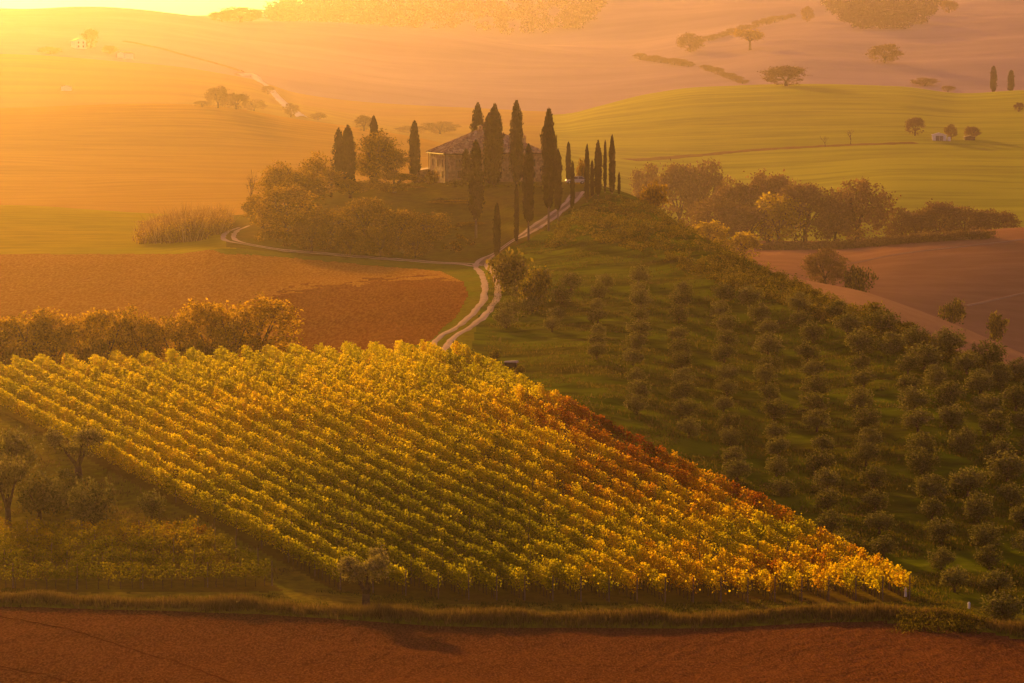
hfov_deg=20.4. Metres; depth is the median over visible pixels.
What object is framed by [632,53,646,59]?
broadleaf tree
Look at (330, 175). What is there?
broadleaf tree
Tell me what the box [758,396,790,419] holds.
olive tree
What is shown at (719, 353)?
olive tree
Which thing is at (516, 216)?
cypress tree
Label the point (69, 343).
broadleaf tree
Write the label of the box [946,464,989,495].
olive tree
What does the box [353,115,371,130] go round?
broadleaf tree
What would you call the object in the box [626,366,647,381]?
olive tree
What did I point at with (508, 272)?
shrub
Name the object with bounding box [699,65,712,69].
broadleaf tree
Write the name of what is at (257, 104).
broadleaf tree
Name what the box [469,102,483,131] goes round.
cypress tree
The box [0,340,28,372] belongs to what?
shrub
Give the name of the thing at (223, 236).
lane rut
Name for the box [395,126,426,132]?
broadleaf tree
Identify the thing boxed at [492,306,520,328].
olive tree
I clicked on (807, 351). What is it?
olive tree
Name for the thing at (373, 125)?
cypress tree
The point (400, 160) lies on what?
broadleaf tree
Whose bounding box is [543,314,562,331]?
olive tree
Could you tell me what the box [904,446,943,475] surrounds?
olive tree
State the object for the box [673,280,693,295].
olive tree
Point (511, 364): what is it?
stone slab
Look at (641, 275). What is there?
olive tree
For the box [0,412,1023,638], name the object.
headland
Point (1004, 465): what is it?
olive tree
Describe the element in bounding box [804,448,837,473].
olive tree
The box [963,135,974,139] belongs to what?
hut
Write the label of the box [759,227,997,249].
hedge
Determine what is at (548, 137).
cypress tree
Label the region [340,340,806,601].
vine row
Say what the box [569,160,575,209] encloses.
cypress tree
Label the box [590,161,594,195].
cypress tree
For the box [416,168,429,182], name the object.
outbuilding
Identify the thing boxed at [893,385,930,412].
olive tree
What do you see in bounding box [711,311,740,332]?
olive tree
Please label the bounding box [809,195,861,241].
broadleaf tree
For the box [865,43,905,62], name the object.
broadleaf tree
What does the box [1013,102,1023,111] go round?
broadleaf tree
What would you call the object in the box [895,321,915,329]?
shrub
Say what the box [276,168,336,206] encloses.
broadleaf tree
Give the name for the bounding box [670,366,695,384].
olive tree
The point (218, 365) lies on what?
vine row
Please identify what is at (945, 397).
olive tree
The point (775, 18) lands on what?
broadleaf tree
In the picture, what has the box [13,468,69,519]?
olive tree
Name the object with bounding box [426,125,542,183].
farmhouse
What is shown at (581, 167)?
shrub
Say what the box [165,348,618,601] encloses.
vine row
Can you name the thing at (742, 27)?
broadleaf tree
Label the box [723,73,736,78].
broadleaf tree
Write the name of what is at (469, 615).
bank grass
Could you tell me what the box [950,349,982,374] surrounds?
olive tree
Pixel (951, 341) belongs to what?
olive tree
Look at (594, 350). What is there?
olive tree
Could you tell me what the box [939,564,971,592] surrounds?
olive tree
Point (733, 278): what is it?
ridge scrub
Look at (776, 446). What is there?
olive tree
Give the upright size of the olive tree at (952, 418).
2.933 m
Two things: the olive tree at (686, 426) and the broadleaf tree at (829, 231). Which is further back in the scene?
the broadleaf tree at (829, 231)
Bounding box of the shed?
[931,133,945,140]
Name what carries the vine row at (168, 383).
on the vineyard ground at (447, 595)
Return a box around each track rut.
[432,195,570,344]
[441,191,584,350]
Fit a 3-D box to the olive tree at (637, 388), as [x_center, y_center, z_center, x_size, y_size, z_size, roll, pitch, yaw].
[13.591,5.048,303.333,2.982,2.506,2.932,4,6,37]
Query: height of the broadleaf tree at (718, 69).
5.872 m
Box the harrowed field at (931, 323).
[769,269,1023,366]
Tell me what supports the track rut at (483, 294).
on the olive grove ground at (903, 506)
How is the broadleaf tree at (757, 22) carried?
on the hills at (965, 46)
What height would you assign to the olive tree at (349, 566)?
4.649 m
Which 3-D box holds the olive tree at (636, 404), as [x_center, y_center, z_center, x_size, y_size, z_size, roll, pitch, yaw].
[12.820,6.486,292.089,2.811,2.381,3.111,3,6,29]
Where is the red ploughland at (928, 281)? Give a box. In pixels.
[721,227,1023,353]
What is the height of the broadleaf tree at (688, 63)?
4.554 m
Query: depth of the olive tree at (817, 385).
314.72 m
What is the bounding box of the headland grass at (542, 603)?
[0,587,1020,622]
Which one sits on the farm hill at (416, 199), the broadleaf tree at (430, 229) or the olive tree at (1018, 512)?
the broadleaf tree at (430, 229)
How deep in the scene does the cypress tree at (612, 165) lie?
567.12 m
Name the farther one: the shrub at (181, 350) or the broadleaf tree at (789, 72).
the broadleaf tree at (789, 72)
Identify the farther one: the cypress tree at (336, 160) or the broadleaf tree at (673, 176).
the broadleaf tree at (673, 176)
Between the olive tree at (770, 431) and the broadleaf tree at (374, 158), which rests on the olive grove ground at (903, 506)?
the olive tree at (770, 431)
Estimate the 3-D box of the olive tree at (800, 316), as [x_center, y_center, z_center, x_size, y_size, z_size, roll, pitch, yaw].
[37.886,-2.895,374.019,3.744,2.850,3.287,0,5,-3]
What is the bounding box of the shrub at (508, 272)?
[485,247,533,291]
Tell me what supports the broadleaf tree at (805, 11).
on the hills at (965, 46)
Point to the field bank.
(715, 153)
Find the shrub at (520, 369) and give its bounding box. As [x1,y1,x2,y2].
[511,365,525,376]
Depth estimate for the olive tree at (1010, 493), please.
257.27 m
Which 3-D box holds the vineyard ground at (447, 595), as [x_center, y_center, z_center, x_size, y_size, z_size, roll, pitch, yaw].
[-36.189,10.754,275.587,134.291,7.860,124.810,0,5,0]
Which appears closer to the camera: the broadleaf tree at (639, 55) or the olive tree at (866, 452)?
the olive tree at (866, 452)
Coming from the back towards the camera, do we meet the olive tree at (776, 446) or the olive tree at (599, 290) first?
the olive tree at (599, 290)
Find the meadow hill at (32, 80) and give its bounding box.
[0,54,546,148]
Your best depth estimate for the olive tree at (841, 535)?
233.87 m
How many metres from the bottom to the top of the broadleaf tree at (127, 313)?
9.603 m
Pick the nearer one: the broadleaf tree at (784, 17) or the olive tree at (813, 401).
the olive tree at (813, 401)
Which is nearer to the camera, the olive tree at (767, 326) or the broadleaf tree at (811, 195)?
the olive tree at (767, 326)
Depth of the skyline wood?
3009.28 m
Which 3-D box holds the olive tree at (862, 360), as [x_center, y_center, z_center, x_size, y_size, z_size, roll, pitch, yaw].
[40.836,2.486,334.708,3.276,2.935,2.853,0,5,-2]
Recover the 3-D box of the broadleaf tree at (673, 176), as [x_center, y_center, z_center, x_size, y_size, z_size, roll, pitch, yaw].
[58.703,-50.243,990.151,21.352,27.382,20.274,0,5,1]
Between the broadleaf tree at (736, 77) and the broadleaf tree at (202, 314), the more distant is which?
the broadleaf tree at (736, 77)
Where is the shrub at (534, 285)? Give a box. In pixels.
[515,265,558,311]
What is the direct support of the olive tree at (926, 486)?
on the olive grove ground at (903, 506)
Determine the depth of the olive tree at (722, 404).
301.48 m
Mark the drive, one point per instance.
(554, 214)
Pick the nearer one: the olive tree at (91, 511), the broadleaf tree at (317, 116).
the olive tree at (91, 511)
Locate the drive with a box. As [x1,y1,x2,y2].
[479,192,583,264]
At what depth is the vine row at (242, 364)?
251.98 m
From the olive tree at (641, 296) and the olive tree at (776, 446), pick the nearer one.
the olive tree at (776, 446)
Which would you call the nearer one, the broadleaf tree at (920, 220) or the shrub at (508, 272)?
the shrub at (508, 272)
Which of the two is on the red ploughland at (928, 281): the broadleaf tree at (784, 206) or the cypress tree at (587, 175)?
the broadleaf tree at (784, 206)
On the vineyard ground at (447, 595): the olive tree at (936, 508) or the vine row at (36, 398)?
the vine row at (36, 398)
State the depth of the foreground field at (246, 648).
189.70 m
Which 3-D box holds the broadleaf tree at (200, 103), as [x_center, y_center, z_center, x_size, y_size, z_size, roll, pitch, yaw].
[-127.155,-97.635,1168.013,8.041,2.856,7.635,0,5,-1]
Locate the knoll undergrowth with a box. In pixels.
[253,219,475,256]
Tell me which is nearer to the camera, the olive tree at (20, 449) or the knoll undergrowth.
the olive tree at (20, 449)
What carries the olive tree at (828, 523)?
on the olive grove ground at (903, 506)
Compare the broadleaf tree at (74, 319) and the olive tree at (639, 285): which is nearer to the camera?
the broadleaf tree at (74, 319)
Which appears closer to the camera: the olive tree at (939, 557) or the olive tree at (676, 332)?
the olive tree at (939, 557)
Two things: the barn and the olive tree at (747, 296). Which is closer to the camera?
the olive tree at (747, 296)
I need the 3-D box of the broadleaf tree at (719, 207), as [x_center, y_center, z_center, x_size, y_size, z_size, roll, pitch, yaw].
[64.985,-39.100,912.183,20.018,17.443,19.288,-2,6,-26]
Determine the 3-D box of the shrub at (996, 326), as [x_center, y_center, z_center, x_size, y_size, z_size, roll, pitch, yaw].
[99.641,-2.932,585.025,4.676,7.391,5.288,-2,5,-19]
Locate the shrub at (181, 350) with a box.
[176,334,205,364]
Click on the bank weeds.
(944, 628)
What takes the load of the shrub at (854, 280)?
on the harrowed field at (931, 323)
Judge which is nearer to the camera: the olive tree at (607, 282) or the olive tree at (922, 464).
the olive tree at (922, 464)
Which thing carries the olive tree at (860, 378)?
on the olive grove ground at (903, 506)
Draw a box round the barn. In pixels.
[117,51,132,58]
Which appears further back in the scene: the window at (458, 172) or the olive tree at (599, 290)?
the window at (458, 172)
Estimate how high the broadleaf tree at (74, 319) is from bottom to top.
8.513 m
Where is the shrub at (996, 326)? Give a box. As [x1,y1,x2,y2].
[985,310,1009,341]
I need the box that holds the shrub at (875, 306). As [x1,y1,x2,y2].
[859,300,889,320]
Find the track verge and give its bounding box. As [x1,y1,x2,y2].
[211,248,501,363]
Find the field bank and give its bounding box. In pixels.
[627,142,918,160]
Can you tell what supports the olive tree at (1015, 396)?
on the olive grove ground at (903, 506)
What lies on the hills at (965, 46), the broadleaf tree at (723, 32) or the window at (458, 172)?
the broadleaf tree at (723, 32)
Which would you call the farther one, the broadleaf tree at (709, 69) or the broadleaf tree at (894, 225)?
the broadleaf tree at (709, 69)
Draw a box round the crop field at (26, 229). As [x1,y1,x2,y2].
[0,205,235,253]
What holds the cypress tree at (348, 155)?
on the farm hill at (416, 199)
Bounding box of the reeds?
[132,198,242,243]
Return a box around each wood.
[263,0,607,34]
[820,0,947,28]
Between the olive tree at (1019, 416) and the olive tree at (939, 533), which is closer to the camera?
the olive tree at (939, 533)
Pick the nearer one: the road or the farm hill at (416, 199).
the farm hill at (416, 199)
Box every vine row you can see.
[0,362,411,595]
[0,376,373,592]
[0,388,345,589]
[0,515,198,543]
[0,524,215,552]
[0,533,236,562]
[0,546,258,574]
[0,558,272,588]
[11,355,443,597]
[33,353,474,599]
[61,353,501,599]
[88,354,529,600]
[108,350,557,600]
[134,350,587,601]
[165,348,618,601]
[184,346,641,601]
[212,346,671,601]
[239,345,700,601]
[260,344,730,601]
[286,343,753,602]
[312,342,781,600]
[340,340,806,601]
[368,341,833,601]
[392,340,862,600]
[418,339,887,600]
[450,341,916,599]
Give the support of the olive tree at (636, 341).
on the olive grove ground at (903, 506)
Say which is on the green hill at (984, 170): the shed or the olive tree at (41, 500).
the shed
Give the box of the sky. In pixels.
[0,0,302,15]
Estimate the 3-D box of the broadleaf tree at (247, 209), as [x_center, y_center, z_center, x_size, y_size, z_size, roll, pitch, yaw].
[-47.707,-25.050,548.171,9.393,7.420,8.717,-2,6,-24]
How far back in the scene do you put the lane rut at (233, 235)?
515.98 m
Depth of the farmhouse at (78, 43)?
1877.26 m
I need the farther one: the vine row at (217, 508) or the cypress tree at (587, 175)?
the cypress tree at (587, 175)
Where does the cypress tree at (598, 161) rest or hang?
on the olive grove ground at (903, 506)
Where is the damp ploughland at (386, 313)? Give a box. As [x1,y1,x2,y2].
[269,275,467,362]
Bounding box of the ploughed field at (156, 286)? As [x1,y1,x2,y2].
[0,250,459,373]
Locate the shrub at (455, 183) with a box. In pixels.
[444,179,467,186]
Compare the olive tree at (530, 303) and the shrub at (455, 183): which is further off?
the shrub at (455, 183)
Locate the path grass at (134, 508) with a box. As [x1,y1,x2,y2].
[0,423,294,579]
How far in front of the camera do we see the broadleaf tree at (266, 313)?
350.52 m
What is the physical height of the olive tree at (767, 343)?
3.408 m
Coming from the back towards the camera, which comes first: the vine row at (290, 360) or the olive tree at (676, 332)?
the olive tree at (676, 332)
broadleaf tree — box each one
[0,305,81,368]
[0,316,41,361]
[0,322,30,361]
[24,305,80,370]
[36,46,63,53]
[52,311,104,369]
[70,307,139,369]
[80,28,98,47]
[101,45,117,53]
[101,303,155,370]
[121,311,167,367]
[137,312,211,367]
[170,298,245,362]
[193,100,210,106]
[198,300,264,365]
[203,85,231,107]
[204,11,236,21]
[215,7,269,21]
[220,291,306,358]
[225,92,249,108]
[240,99,267,110]
[240,194,285,228]
[245,183,326,235]
[247,160,302,196]
[261,86,274,93]
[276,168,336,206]
[276,182,333,211]
[282,103,298,116]
[295,151,333,181]
[309,112,327,119]
[317,168,353,196]
[324,178,376,197]
[332,195,393,234]
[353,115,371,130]
[354,128,403,182]
[362,207,421,243]
[363,172,428,192]
[379,147,411,183]
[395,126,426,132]
[403,212,452,242]
[420,121,461,133]
[628,162,664,205]
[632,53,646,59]
[646,55,660,61]
[652,57,668,62]
[655,158,705,224]
[667,58,679,64]
[673,156,732,222]
[674,59,688,65]
[676,32,704,51]
[682,62,694,66]
[686,193,740,239]
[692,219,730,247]
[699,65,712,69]
[703,67,717,71]
[707,34,724,37]
[711,178,761,239]
[712,67,724,74]
[717,204,772,244]
[718,31,731,35]
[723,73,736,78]
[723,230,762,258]
[726,28,740,31]
[728,28,764,49]
[729,76,745,81]
[734,168,796,242]
[735,79,749,83]
[736,25,747,30]
[745,24,757,28]
[752,20,764,26]
[753,191,810,242]
[757,65,807,85]
[761,18,774,24]
[767,16,782,21]
[774,178,838,241]
[778,15,789,19]
[785,13,795,17]
[798,247,850,284]
[800,6,814,21]
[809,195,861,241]
[820,176,901,240]
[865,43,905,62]
[880,206,923,236]
[900,212,941,235]
[904,116,925,135]
[911,77,939,85]
[916,198,965,233]
[940,0,959,12]
[940,86,955,91]
[943,124,956,137]
[943,205,992,232]
[964,126,980,136]
[966,208,1022,229]
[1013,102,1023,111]
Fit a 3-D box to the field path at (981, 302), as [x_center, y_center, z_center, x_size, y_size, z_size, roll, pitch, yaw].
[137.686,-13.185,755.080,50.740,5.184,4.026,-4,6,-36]
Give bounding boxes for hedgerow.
[702,36,716,40]
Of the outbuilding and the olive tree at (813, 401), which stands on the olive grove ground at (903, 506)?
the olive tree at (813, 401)
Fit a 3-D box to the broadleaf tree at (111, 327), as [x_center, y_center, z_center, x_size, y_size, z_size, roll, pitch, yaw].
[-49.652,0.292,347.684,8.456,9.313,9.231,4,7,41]
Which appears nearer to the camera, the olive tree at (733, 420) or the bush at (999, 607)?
the bush at (999, 607)
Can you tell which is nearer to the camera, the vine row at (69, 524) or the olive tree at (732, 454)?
the vine row at (69, 524)
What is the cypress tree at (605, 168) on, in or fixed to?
on the olive grove ground at (903, 506)
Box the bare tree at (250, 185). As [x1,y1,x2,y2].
[246,169,255,220]
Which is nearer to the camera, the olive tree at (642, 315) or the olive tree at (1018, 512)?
the olive tree at (1018, 512)
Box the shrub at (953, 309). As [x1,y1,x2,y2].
[937,297,966,323]
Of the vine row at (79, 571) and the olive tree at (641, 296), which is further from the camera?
the olive tree at (641, 296)
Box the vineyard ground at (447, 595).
[0,356,920,605]
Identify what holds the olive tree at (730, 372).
on the olive grove ground at (903, 506)
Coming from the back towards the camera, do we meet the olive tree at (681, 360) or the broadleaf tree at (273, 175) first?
the broadleaf tree at (273, 175)
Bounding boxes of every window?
[455,159,460,167]
[456,170,461,178]
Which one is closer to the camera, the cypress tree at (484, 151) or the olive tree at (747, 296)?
the olive tree at (747, 296)
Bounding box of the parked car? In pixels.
[565,176,584,183]
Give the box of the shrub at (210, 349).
[195,338,220,364]
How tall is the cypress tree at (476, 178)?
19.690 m
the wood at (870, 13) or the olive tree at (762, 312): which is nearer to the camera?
the olive tree at (762, 312)
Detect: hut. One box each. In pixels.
[60,85,72,90]
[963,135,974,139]
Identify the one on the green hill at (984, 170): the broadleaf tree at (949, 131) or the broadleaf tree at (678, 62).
the broadleaf tree at (949, 131)
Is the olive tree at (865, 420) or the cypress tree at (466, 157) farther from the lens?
the cypress tree at (466, 157)
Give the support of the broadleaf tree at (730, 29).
on the hills at (965, 46)
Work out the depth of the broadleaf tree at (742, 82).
1977.52 m
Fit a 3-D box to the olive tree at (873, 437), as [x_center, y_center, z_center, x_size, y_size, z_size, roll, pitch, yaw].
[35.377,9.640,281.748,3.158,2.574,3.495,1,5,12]
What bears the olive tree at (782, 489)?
on the olive grove ground at (903, 506)
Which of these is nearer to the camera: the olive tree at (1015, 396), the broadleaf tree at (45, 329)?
the olive tree at (1015, 396)
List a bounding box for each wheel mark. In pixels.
[0,616,231,682]
[0,666,74,682]
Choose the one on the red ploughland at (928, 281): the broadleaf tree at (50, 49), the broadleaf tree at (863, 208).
the broadleaf tree at (863, 208)
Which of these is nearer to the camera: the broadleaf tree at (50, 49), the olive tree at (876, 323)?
the olive tree at (876, 323)
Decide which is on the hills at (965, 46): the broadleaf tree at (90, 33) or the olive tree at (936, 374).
the broadleaf tree at (90, 33)
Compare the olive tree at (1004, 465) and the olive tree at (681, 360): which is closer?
the olive tree at (1004, 465)
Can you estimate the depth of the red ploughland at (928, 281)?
776.88 m
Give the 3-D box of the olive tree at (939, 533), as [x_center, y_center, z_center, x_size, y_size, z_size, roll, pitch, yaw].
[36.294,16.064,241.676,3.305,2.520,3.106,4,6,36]
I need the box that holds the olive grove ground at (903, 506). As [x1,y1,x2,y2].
[433,186,1023,612]
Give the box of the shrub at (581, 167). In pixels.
[576,159,584,183]
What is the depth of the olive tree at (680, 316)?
376.55 m
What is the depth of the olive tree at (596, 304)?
387.86 m
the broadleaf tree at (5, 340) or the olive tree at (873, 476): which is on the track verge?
the broadleaf tree at (5, 340)
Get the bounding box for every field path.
[846,239,1023,263]
[966,292,1023,305]
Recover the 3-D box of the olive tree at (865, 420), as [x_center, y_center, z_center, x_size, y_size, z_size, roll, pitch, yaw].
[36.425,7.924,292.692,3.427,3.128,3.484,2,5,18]
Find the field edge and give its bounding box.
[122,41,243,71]
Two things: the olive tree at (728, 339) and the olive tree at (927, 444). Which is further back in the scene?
the olive tree at (728, 339)
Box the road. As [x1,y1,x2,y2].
[237,73,306,116]
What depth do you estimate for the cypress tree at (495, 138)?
585.80 m
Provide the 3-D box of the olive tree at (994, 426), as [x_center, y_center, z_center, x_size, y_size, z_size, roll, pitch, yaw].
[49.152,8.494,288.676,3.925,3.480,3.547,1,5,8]
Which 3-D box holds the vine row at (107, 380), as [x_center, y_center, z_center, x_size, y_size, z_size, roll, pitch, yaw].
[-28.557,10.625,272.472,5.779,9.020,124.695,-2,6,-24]
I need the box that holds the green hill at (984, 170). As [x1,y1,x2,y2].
[552,84,1023,241]
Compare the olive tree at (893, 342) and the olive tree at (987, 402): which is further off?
the olive tree at (893, 342)
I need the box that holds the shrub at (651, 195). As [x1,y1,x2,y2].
[636,180,670,206]
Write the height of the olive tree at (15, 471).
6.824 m
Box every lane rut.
[221,227,472,265]
[231,225,482,265]
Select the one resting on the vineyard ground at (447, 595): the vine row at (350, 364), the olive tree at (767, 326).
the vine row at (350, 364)
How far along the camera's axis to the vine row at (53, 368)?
250.43 m
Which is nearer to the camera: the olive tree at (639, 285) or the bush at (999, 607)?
the bush at (999, 607)
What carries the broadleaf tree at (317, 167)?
on the farm hill at (416, 199)
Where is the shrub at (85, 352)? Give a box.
[75,329,110,370]
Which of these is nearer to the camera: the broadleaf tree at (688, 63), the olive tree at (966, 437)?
the olive tree at (966, 437)
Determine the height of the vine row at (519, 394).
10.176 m
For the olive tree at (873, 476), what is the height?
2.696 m
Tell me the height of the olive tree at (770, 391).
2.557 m
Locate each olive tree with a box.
[0,425,40,473]
[0,453,30,524]
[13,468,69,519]
[39,423,106,478]
[51,467,83,509]
[66,476,119,529]
[135,488,166,519]
[334,545,393,606]
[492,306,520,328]
[499,299,525,314]
[508,280,524,298]
[522,293,542,312]
[532,266,554,282]
[542,306,566,320]
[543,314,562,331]
[549,285,574,303]
[556,271,583,290]
[585,341,609,358]
[586,329,608,345]
[587,307,607,322]
[588,298,605,310]
[589,283,607,297]
[589,322,606,336]
[594,272,615,288]
[620,347,644,364]
[620,377,652,398]
[621,330,648,349]
[622,394,651,413]
[626,318,653,336]
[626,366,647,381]
[628,263,653,282]
[628,281,650,295]
[628,288,653,307]
[628,307,650,321]
[666,287,694,308]
[667,303,692,322]
[667,324,689,339]
[667,336,694,354]
[667,379,697,400]
[668,349,692,367]
[669,396,703,417]
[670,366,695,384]
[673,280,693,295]
[675,415,703,437]
[706,299,731,315]
[709,342,737,362]
[710,281,735,301]
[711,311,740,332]
[711,362,739,380]
[711,393,735,411]
[713,329,740,347]
[713,378,742,395]
[713,410,741,427]
[719,425,743,445]
[720,457,752,480]
[721,445,746,463]
[734,284,765,305]
[744,300,772,321]
[748,331,784,354]
[752,363,777,383]
[753,316,779,336]
[755,353,783,372]
[757,382,780,401]
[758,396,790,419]
[762,420,790,439]
[763,434,790,454]
[764,454,792,475]
[765,476,795,496]
[784,291,813,311]
[785,309,813,326]
[790,390,830,413]
[792,340,825,360]
[797,358,825,378]
[798,320,825,342]
[799,373,833,394]
[802,408,833,431]
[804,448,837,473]
[809,466,841,491]
[810,433,835,453]
[814,486,842,512]
[814,508,846,533]
[824,300,848,316]
[828,531,854,554]
[831,311,866,335]
[842,385,876,410]
[843,327,877,354]
[846,351,872,371]
[847,439,881,466]
[849,403,881,429]
[850,367,877,387]
[853,425,884,447]
[858,306,900,334]
[859,463,888,489]
[859,488,893,510]
[861,509,899,533]
[866,533,898,556]
[875,331,906,355]
[893,372,926,392]
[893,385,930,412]
[894,341,944,370]
[894,353,919,374]
[899,406,933,431]
[900,324,930,346]
[903,430,942,456]
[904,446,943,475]
[907,471,949,500]
[916,496,950,519]
[922,364,947,386]
[922,516,956,542]
[924,325,967,353]
[924,545,957,569]
[930,378,967,407]
[936,402,968,427]
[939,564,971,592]
[944,426,979,451]
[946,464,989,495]
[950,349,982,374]
[960,490,997,521]
[962,367,997,393]
[964,391,1006,417]
[967,520,1010,545]
[971,339,1007,366]
[973,543,1005,569]
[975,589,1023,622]
[977,408,1014,438]
[978,568,1017,590]
[979,437,1015,459]
[983,362,1013,387]
[983,450,1023,481]
[995,480,1023,505]
[999,383,1023,410]
[1004,356,1023,377]
[1007,500,1023,527]
[1009,529,1023,552]
[1010,407,1023,430]
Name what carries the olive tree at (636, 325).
on the olive grove ground at (903, 506)
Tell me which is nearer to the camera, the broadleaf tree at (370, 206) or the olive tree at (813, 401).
the olive tree at (813, 401)
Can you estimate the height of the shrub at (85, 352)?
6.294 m
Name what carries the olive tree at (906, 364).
on the olive grove ground at (903, 506)
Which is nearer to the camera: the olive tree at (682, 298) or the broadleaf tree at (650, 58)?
the olive tree at (682, 298)
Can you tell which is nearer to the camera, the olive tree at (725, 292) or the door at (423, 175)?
the olive tree at (725, 292)
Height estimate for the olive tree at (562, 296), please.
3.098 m
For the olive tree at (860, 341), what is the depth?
348.30 m
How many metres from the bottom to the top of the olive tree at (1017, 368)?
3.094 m
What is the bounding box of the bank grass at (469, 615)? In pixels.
[0,589,1023,637]
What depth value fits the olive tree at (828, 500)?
251.09 m
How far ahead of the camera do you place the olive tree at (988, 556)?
230.37 m
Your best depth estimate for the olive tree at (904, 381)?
313.89 m
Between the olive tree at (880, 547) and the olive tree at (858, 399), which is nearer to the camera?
the olive tree at (880, 547)
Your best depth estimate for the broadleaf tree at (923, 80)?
1971.27 m
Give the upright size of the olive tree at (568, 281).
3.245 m
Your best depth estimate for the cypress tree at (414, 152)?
603.15 m
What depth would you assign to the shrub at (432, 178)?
594.63 m
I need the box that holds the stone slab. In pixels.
[504,360,518,367]
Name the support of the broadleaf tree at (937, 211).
on the red ploughland at (928, 281)
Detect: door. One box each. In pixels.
[420,174,424,181]
[936,136,942,140]
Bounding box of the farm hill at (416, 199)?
[226,182,595,261]
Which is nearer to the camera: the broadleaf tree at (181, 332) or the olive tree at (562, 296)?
the broadleaf tree at (181, 332)
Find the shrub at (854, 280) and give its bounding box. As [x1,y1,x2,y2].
[839,264,878,292]
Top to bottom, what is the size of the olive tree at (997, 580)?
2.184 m
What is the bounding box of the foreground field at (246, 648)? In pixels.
[0,607,1023,682]
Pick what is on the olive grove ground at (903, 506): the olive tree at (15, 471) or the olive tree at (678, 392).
the olive tree at (678, 392)
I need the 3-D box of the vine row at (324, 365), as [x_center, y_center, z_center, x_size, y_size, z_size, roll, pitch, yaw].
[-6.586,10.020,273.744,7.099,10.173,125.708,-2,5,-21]
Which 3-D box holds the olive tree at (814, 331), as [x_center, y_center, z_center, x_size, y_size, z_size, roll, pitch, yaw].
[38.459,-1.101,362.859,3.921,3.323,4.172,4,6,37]
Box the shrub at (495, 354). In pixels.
[488,349,500,362]
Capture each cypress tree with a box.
[328,127,342,191]
[338,124,356,181]
[369,115,379,179]
[407,121,421,182]
[459,149,470,184]
[466,139,485,237]
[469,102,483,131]
[482,112,489,182]
[483,103,505,186]
[492,202,500,256]
[508,100,523,184]
[513,184,519,242]
[519,143,535,239]
[540,108,556,230]
[553,149,562,223]
[565,141,571,178]
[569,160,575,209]
[584,144,590,202]
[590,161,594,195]
[594,139,602,195]
[603,140,606,191]
[608,134,616,193]
[617,172,620,193]
[989,66,997,91]
[1007,70,1014,90]
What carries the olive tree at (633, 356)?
on the olive grove ground at (903, 506)
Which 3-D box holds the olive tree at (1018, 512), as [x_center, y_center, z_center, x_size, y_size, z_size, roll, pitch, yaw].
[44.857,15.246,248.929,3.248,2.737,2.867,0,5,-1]
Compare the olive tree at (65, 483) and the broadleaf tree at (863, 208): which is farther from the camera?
the broadleaf tree at (863, 208)
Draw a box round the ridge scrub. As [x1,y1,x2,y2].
[543,195,1023,382]
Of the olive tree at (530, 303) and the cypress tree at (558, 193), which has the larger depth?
the cypress tree at (558, 193)
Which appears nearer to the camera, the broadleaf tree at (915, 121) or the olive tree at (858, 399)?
the olive tree at (858, 399)
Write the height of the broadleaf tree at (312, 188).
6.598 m
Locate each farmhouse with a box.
[71,38,86,48]
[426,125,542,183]
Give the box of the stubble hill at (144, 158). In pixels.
[0,104,443,214]
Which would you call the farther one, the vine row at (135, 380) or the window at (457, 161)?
the window at (457, 161)
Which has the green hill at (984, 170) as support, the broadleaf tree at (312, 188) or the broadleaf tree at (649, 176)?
the broadleaf tree at (649, 176)
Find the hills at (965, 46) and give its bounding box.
[0,0,1023,114]
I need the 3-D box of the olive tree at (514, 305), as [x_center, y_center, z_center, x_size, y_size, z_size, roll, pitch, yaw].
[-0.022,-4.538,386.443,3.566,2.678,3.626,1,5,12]
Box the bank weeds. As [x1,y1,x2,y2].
[886,599,993,633]
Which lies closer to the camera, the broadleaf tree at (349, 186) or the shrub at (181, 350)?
the shrub at (181, 350)
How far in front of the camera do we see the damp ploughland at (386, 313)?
403.15 m
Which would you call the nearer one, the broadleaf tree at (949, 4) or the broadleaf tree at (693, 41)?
the broadleaf tree at (693, 41)
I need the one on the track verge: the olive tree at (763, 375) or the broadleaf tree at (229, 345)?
the broadleaf tree at (229, 345)
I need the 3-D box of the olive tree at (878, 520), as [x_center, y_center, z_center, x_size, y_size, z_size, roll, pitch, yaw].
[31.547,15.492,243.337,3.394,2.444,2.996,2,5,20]
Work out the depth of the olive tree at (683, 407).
293.36 m
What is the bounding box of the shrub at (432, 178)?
[424,170,440,183]
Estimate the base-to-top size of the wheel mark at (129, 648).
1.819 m
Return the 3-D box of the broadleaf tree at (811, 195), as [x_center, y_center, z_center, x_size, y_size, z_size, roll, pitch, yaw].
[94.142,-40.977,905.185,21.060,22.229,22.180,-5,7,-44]

